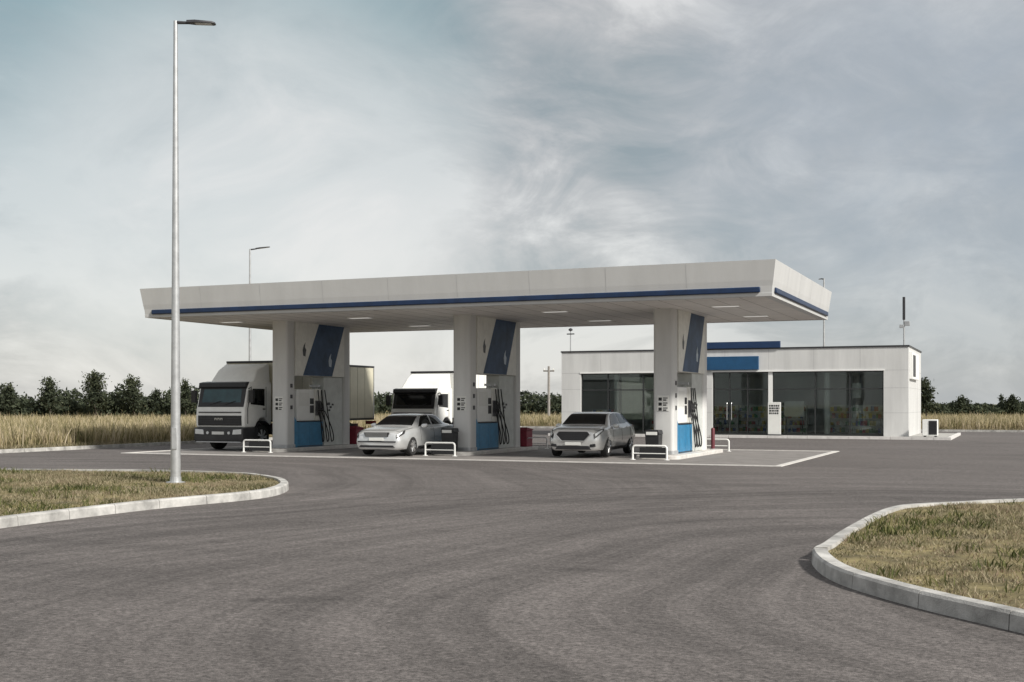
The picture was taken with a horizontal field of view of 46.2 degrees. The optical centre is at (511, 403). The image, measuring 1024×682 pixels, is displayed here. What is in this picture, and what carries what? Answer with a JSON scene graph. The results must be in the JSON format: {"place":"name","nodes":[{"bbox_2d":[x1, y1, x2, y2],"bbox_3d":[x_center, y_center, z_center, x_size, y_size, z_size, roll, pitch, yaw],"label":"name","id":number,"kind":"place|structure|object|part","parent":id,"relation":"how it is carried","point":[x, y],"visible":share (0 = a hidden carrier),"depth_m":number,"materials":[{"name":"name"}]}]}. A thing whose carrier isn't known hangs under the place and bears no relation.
{"place":"outdoors","nodes":[
{"label":"outdoors","id":0,"kind":"place"},
{"bbox_2d":[252,444,357,451],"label":"pump island","id":1,"kind":"structure","parent":0,"point":[313,448],"depth_m":44.94,"materials":[{"name":"concrete"}]},
{"bbox_2d":[294,385,333,447],"bbox_3d":[-7.939,0.450,45.764,1.081,2.360,2.641,0,0,23],"label":"fuel pump","id":2,"kind":"object","parent":1,"relation":"on","point":[308,422],"visible":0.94,"depth_m":45.62,"materials":[{"name":"metal"}]},
{"bbox_2d":[350,426,363,443],"bbox_3d":[-6.343,1.261,48.779,0.481,0.739,0.660,0,0,23],"label":"sand box","id":3,"kind":"object","parent":1,"relation":"on","point":[354,430],"visible":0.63,"depth_m":48.48,"materials":[{"name":"red paint"}]},
{"bbox_2d":[434,446,537,455],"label":"pump island","id":4,"kind":"structure","parent":0,"point":[483,452],"depth_m":42.01,"materials":[{"name":"concrete"}]},
{"bbox_2d":[441,428,458,450],"bbox_3d":[-2.125,1.230,41.007,0.492,0.800,0.452,0,0,23],"label":"waste bin","id":5,"kind":"object","parent":4,"relation":"on","point":[449,434],"visible":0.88,"depth_m":40.84,"materials":[{"name":"black plastic"}]},
{"bbox_2d":[140,259,831,454],"bbox_3d":[-0.761,-1.323,43.096,22.360,5.895,10.860,0,0,23],"label":"station canopy","id":6,"kind":"object","parent":4,"relation":"on","point":[485,317],"visible":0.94,"depth_m":40.46,"materials":[{"name":"metal"}]},
{"bbox_2d":[476,384,508,450],"bbox_3d":[-1.100,0.450,42.861,1.081,2.360,2.641,0,0,23],"label":"fuel pump","id":7,"kind":"object","parent":4,"relation":"on","point":[488,408],"visible":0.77,"depth_m":42.77,"materials":[{"name":"metal"}]},
{"bbox_2d":[520,427,532,446],"bbox_3d":[0.496,1.261,45.876,0.481,0.739,0.660,0,0,23],"label":"sand box","id":8,"kind":"object","parent":4,"relation":"on","point":[526,437],"visible":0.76,"depth_m":45.61,"materials":[{"name":"red paint"}]},
{"bbox_2d":[0,428,1023,681],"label":"asphalt forecourt","id":9,"kind":"structure","parent":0,"point":[382,570],"depth_m":12.16,"materials":[{"name":"grey asphalt"}]},
{"bbox_2d":[0,469,288,527],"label":"island kerb","id":10,"kind":"structure","parent":9,"relation":"on","point":[281,487],"depth_m":19.92,"materials":[{"name":"concrete"}]},
{"bbox_2d":[0,468,279,515],"bbox_3d":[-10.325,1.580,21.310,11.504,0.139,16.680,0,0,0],"label":"dry grass","id":11,"kind":"structure","parent":10,"relation":"in","point":[236,486],"depth_m":23.84,"materials":[{"name":"beige plant"}]},
{"bbox_2d":[166,19,215,482],"bbox_3d":[-6.708,-3.178,25.010,1.000,9.645,0.418,0,0,0],"label":"lamp post","id":12,"kind":"object","parent":11,"relation":"on","point":[175,470],"visible":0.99,"depth_m":24.94,"materials":[{"name":"metal"}]},
{"bbox_2d":[172,428,176,448],"bbox_3d":[-7.008,0.720,24.907,0.100,0.450,0.036,0,0,0],"label":"service door","id":13,"kind":"structure","parent":12,"relation":"in","point":[174,430],"depth_m":24.89,"materials":[{"name":"metal"}]},
{"bbox_2d":[386,371,485,424],"bbox_3d":[-2.780,0.140,55.742,2.760,3.220,8.138,0,0,23],"label":"box truck","id":14,"kind":"object","parent":9,"relation":"on","point":[425,392],"visible":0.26,"depth_m":52.59,"materials":[{"name":"white metal"}]},
{"bbox_2d":[125,446,838,466],"bbox_3d":[-0.912,1.754,43.188,23.150,0.052,11.550,0,0,23],"label":"pad edge","id":15,"kind":"object","parent":9,"relation":"on","point":[803,459],"visible":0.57,"depth_m":37.91,"materials":[{"name":"concrete"}]},
{"bbox_2d":[140,445,828,464],"bbox_3d":[-0.912,1.746,43.188,22.750,0.001,11.150,0,0,23],"label":"pump pad","id":16,"kind":"object","parent":9,"relation":"on","point":[745,457],"visible":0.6,"depth_m":40.53,"materials":[{"name":"concrete"}]},
{"bbox_2d":[243,439,272,452],"bbox_3d":[-9.165,1.516,43.133,1.330,0.473,0.180,0,0,23],"label":"guard rail","id":17,"kind":"object","parent":16,"relation":"on","point":[259,446],"visible":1,"depth_m":43.09,"materials":[{"name":"white metal"}]},
{"bbox_2d":[191,361,375,448],"bbox_3d":[-9.074,0.040,49.233,2.800,3.420,9.738,0,0,23],"label":"box truck","id":18,"kind":"object","parent":16,"relation":"on","point":[235,403],"visible":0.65,"depth_m":45.33,"materials":[{"name":"white paint"},{"name":"black plastic"},{"name":"rubber"}]},
{"bbox_2d":[357,414,453,455],"bbox_3d":[-3.615,1.032,41.567,2.170,1.385,4.645,0,0,22],"label":"parked car","id":19,"kind":"object","parent":16,"relation":"on","point":[409,434],"visible":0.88,"depth_m":40.20,"materials":[{"name":"silver metal"}]},
{"bbox_3d":[-3.062,0.575,41.029,0.177,0.377,1.040,0,0,21],"label":"side window","id":20,"kind":"part","parent":19,"relation":"part of","materials":[{"name":"black glass"}]},
{"bbox_3d":[-2.693,0.545,42.012,0.187,0.316,0.840,0,0,22],"label":"side window","id":21,"kind":"part","parent":19,"relation":"part of","materials":[{"name":"black glass"}]},
{"bbox_2d":[423,442,455,455],"bbox_3d":[-2.417,1.516,40.269,1.280,0.473,0.180,0,0,23],"label":"guard rail","id":22,"kind":"object","parent":16,"relation":"on","point":[443,448],"visible":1,"depth_m":40.23,"materials":[{"name":"white metal"}]},
{"bbox_2d":[532,436,548,448],"bbox_3d":[0.855,1.516,47.082,1.280,0.473,0.180,0,0,23],"label":"guard rail","id":23,"kind":"object","parent":16,"relation":"on","point":[546,443],"visible":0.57,"depth_m":46.91,"materials":[{"name":"white metal"}]},
{"bbox_2d":[550,412,634,456],"bbox_3d":[2.768,0.997,40.645,2.210,1.455,4.848,0,0,20],"label":"parked car","id":24,"kind":"object","parent":16,"relation":"on","point":[604,433],"visible":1,"depth_m":39.10,"materials":[{"name":"grey metal"}]},
{"bbox_3d":[3.349,0.522,40.018,0.175,0.411,1.130,0,0,20],"label":"side window","id":25,"kind":"part","parent":24,"relation":"part of","materials":[{"name":"grey glass"}]},
{"bbox_3d":[3.700,0.491,41.029,0.186,0.348,0.790,0,0,20],"label":"side window","id":26,"kind":"part","parent":24,"relation":"part of","materials":[{"name":"grey glass"}]},
{"bbox_2d":[630,445,667,459],"bbox_3d":[4.293,1.516,37.420,1.280,0.473,0.180,0,0,23],"label":"guard rail","id":27,"kind":"object","parent":16,"relation":"on","point":[649,451],"visible":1,"depth_m":37.38,"materials":[{"name":"white metal"}]},
{"bbox_2d":[707,438,729,450],"bbox_3d":[7.455,1.516,44.280,1.280,0.473,0.180,0,0,23],"label":"guard rail","id":28,"kind":"object","parent":16,"relation":"on","point":[728,445],"visible":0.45,"depth_m":44.11,"materials":[{"name":"white metal"}]},
{"bbox_2d":[0,426,1023,452],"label":"lot kerb","id":29,"kind":"structure","parent":9,"relation":"on","point":[86,447],"depth_m":48.35,"materials":[{"name":"concrete"}]},
{"bbox_2d":[561,341,921,436],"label":"station shop","id":30,"kind":"structure","parent":9,"relation":"on","point":[819,381],"depth_m":65.16,"materials":[{"name":"metal"}]},
{"bbox_2d":[567,328,573,350],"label":"roof pole","id":31,"kind":"object","parent":30,"relation":"on","point":[570,330],"visible":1,"depth_m":67.20,"materials":[{"name":"metal"}]},
{"bbox_2d":[592,409,613,411],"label":"goods shelf","id":32,"kind":"object","parent":30,"relation":"in","point":[602,410],"visible":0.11,"depth_m":67.31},
{"bbox_2d":[581,373,653,433],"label":"window frame","id":33,"kind":"structure","parent":30,"relation":"in","point":[608,374],"depth_m":65.92,"materials":[{"name":"black metal"}]},
{"bbox_2d":[651,404,653,429],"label":"goods shelf","id":34,"kind":"object","parent":30,"relation":"in","point":[652,424],"visible":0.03,"depth_m":66.56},
{"bbox_2d":[714,405,738,432],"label":"goods shelf","id":35,"kind":"object","parent":30,"relation":"in","point":[721,418],"visible":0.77,"depth_m":65.36,"materials":[{"name":"multicoloured"}]},
{"bbox_2d":[739,405,767,433],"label":"goods shelf","id":36,"kind":"object","parent":30,"relation":"in","point":[758,418],"visible":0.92,"depth_m":65.56,"materials":[{"name":"multicoloured"}]},
{"bbox_2d":[781,405,806,433],"bbox_3d":[14.802,0.845,63.524,1.600,1.550,0.270,0,0,23],"label":"goods shelf","id":37,"kind":"object","parent":30,"relation":"in","point":[794,425],"visible":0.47,"depth_m":63.45,"materials":[{"name":"multicoloured"}]},
{"bbox_2d":[785,401,803,433],"bbox_3d":[14.754,0.745,62.692,1.000,1.750,0.060,0,0,23],"label":"display stand","id":38,"kind":"object","parent":30,"relation":"in","point":[794,408],"visible":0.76,"depth_m":62.66,"materials":[{"name":"metal"}]},
{"bbox_2d":[713,371,883,435],"bbox_3d":[14.641,-0.025,62.034,8.801,3.290,0.100,0,0,23],"label":"window frame","id":39,"kind":"structure","parent":30,"relation":"in","point":[849,388],"depth_m":61.80,"materials":[{"name":"black metal"}]},
{"bbox_2d":[830,405,848,433],"bbox_3d":[17.398,0.845,63.400,1.600,1.550,0.270,0,0,23],"label":"goods shelf","id":40,"kind":"object","parent":30,"relation":"in","point":[839,419],"visible":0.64,"depth_m":63.39,"materials":[{"name":"multicoloured"}]},
{"bbox_2d":[852,375,860,397],"bbox_3d":[17.576,-0.885,61.168,0.440,1.170,0.040,0,0,23],"label":"hanging sign","id":41,"kind":"object","parent":30,"relation":"hanging from","point":[856,393],"visible":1,"depth_m":61.16,"materials":[{"name":"metal"}]},
{"bbox_2d":[851,405,882,434],"bbox_3d":[18.324,0.845,61.812,1.600,1.550,0.270,0,0,23],"label":"goods shelf","id":42,"kind":"object","parent":30,"relation":"in","point":[866,419],"visible":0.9,"depth_m":61.79,"materials":[{"name":"multicoloured"}]},
{"bbox_2d":[899,297,909,344],"bbox_3d":[19.692,-3.944,60.183,0.500,2.828,0.180,0,0,23],"label":"antenna mast","id":43,"kind":"object","parent":30,"relation":"on","point":[906,323],"visible":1,"depth_m":60.14,"materials":[{"name":"metal"}]},
{"bbox_2d":[548,433,960,439],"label":"pavement kerb","id":44,"kind":"structure","parent":9,"relation":"on","point":[837,437],"depth_m":60.03,"materials":[{"name":"grey concrete"}]},
{"bbox_2d":[812,498,1023,633],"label":"island kerb","id":45,"kind":"structure","parent":9,"relation":"on","point":[827,564],"depth_m":10.61,"materials":[{"name":"concrete"}]},
{"bbox_2d":[828,498,1023,608],"bbox_3d":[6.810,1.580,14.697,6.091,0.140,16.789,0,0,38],"label":"dry grass","id":46,"kind":"structure","parent":45,"relation":"in","point":[1009,509],"depth_m":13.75,"materials":[{"name":"beige plant"}]},
{"bbox_2d":[0,411,1023,448],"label":"field","id":47,"kind":"structure","parent":0,"point":[16,430],"depth_m":54.63,"materials":[{"name":"plant"}]},
{"bbox_2d":[0,0,1023,403],"label":"sky","id":48,"kind":"structure","parent":0,"point":[873,149],"materials":[{"name":"grey"}]},
{"bbox_2d":[636,449,722,459],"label":"pump island","id":49,"kind":"structure","parent":0,"point":[692,454],"depth_m":39.36,"materials":[{"name":"concrete"}]},
{"bbox_2d":[645,430,662,447],"bbox_3d":[4.511,1.230,38.190,0.492,0.800,0.452,0,0,23],"label":"waste bin","id":50,"kind":"object","parent":49,"relation":"on","point":[653,437],"visible":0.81,"depth_m":38.01,"materials":[{"name":"black plastic"}]},
{"bbox_2d":[677,382,701,453],"bbox_3d":[5.500,0.450,40.059,1.081,2.360,2.641,0,0,23],"label":"fuel pump","id":51,"kind":"object","parent":49,"relation":"on","point":[686,411],"visible":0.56,"depth_m":40.13,"materials":[{"name":"metal"}]},
{"bbox_2d":[711,428,714,448],"bbox_3d":[7.196,1.244,42.978,0.220,0.778,0.214,0,0,23],"label":"bollard","id":52,"kind":"object","parent":49,"relation":"on","point":[712,438],"visible":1,"depth_m":42.93,"materials":[{"name":"metal"}]},
{"bbox_2d":[775,433,955,436],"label":"shop pavement","id":53,"kind":"structure","parent":0,"point":[939,435],"depth_m":61.70,"materials":[{"name":"grey concrete"}]},
{"bbox_2d":[767,402,781,435],"bbox_3d":[13.547,0.774,61.955,0.740,1.713,0.400,0,0,23],"label":"notice board","id":54,"kind":"object","parent":53,"relation":"on","point":[774,418],"visible":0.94,"depth_m":61.91,"materials":[{"name":"white plastic"}]},
{"bbox_2d":[922,419,937,436],"bbox_3d":[20.555,1.200,58.967,0.720,0.860,0.465,0,0,23],"label":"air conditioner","id":55,"kind":"object","parent":53,"relation":"on","point":[929,427],"visible":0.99,"depth_m":58.77,"materials":[{"name":"white paint"}]},
{"label":"ground","id":56,"kind":"structure","parent":0,"visible":0},
{"bbox_2d":[0,381,19,415],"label":"tree","id":57,"kind":"object","parent":56,"relation":"on","point":[7,400],"visible":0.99,"depth_m":103.82,"materials":[{"name":"green plant"}]},
{"bbox_2d":[37,376,68,416],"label":"tree","id":58,"kind":"object","parent":56,"relation":"on","point":[49,392],"visible":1,"depth_m":103.81,"materials":[{"name":"green plant"}]},
{"bbox_2d":[77,369,113,415],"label":"tree","id":59,"kind":"object","parent":56,"relation":"on","point":[94,388],"visible":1,"depth_m":102.65,"materials":[{"name":"green plant"}]},
{"bbox_2d":[119,374,146,415],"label":"tree","id":60,"kind":"object","parent":56,"relation":"on","point":[133,393],"visible":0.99,"depth_m":103.73,"materials":[{"name":"green plant"}]},
{"bbox_2d":[147,388,164,414],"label":"tree","id":61,"kind":"object","parent":56,"relation":"on","point":[153,398],"visible":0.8,"depth_m":105.66,"materials":[{"name":"green plant"}]},
{"bbox_2d":[180,379,197,416],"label":"tree","id":62,"kind":"object","parent":56,"relation":"on","point":[186,403],"visible":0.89,"depth_m":103.85,"materials":[{"name":"green plant"}]},
{"bbox_2d":[0,383,380,417],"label":"hedgerow","id":63,"kind":"object","parent":56,"relation":"on","point":[31,404],"visible":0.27,"depth_m":105.51,"materials":[{"name":"green plant"}]},
{"bbox_2d":[249,246,269,360],"bbox_3d":[-13.536,-3.330,64.087,1.209,10.160,0.317,0,0,-11],"label":"lamp post","id":64,"kind":"object","parent":56,"relation":"on","point":[250,283],"visible":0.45,"depth_m":63.95,"materials":[{"name":"metal"}]},
{"bbox_2d":[374,390,561,415],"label":"hedgerow","id":65,"kind":"object","parent":56,"relation":"on","point":[538,403],"visible":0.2,"depth_m":112.11,"materials":[{"name":"green plant"}]},
{"bbox_2d":[543,366,553,416],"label":"utility pole","id":66,"kind":"object","parent":56,"relation":"on","point":[548,399],"visible":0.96,"depth_m":97.92,"materials":[{"name":"grey concrete"}]},
{"bbox_2d":[819,278,824,345],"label":"lamp post","id":67,"kind":"object","parent":56,"relation":"on","point":[823,279],"visible":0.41,"depth_m":79.95,"materials":[{"name":"metal"}]},
{"bbox_2d":[921,377,944,415],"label":"tree","id":68,"kind":"object","parent":56,"relation":"on","point":[927,391],"visible":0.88,"depth_m":91.76,"materials":[{"name":"green plant"}]},
{"bbox_2d":[955,395,972,413],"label":"tree","id":69,"kind":"object","parent":56,"relation":"on","point":[962,399],"visible":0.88,"depth_m":149.65,"materials":[{"name":"green plant"}]},
{"bbox_2d":[921,400,1023,416],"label":"hedgerow","id":70,"kind":"object","parent":56,"relation":"on","point":[950,408],"visible":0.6,"depth_m":149.46,"materials":[{"name":"green plant"}]},
{"bbox_2d":[998,394,1005,413],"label":"tree","id":71,"kind":"object","parent":56,"relation":"on","point":[1001,398],"visible":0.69,"depth_m":151.88,"materials":[{"name":"green plant"}]},
{"bbox_2d":[1000,394,1023,414],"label":"tree","id":72,"kind":"object","parent":56,"relation":"on","point":[1010,400],"visible":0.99,"depth_m":149.79,"materials":[{"name":"green plant"}]}
]}

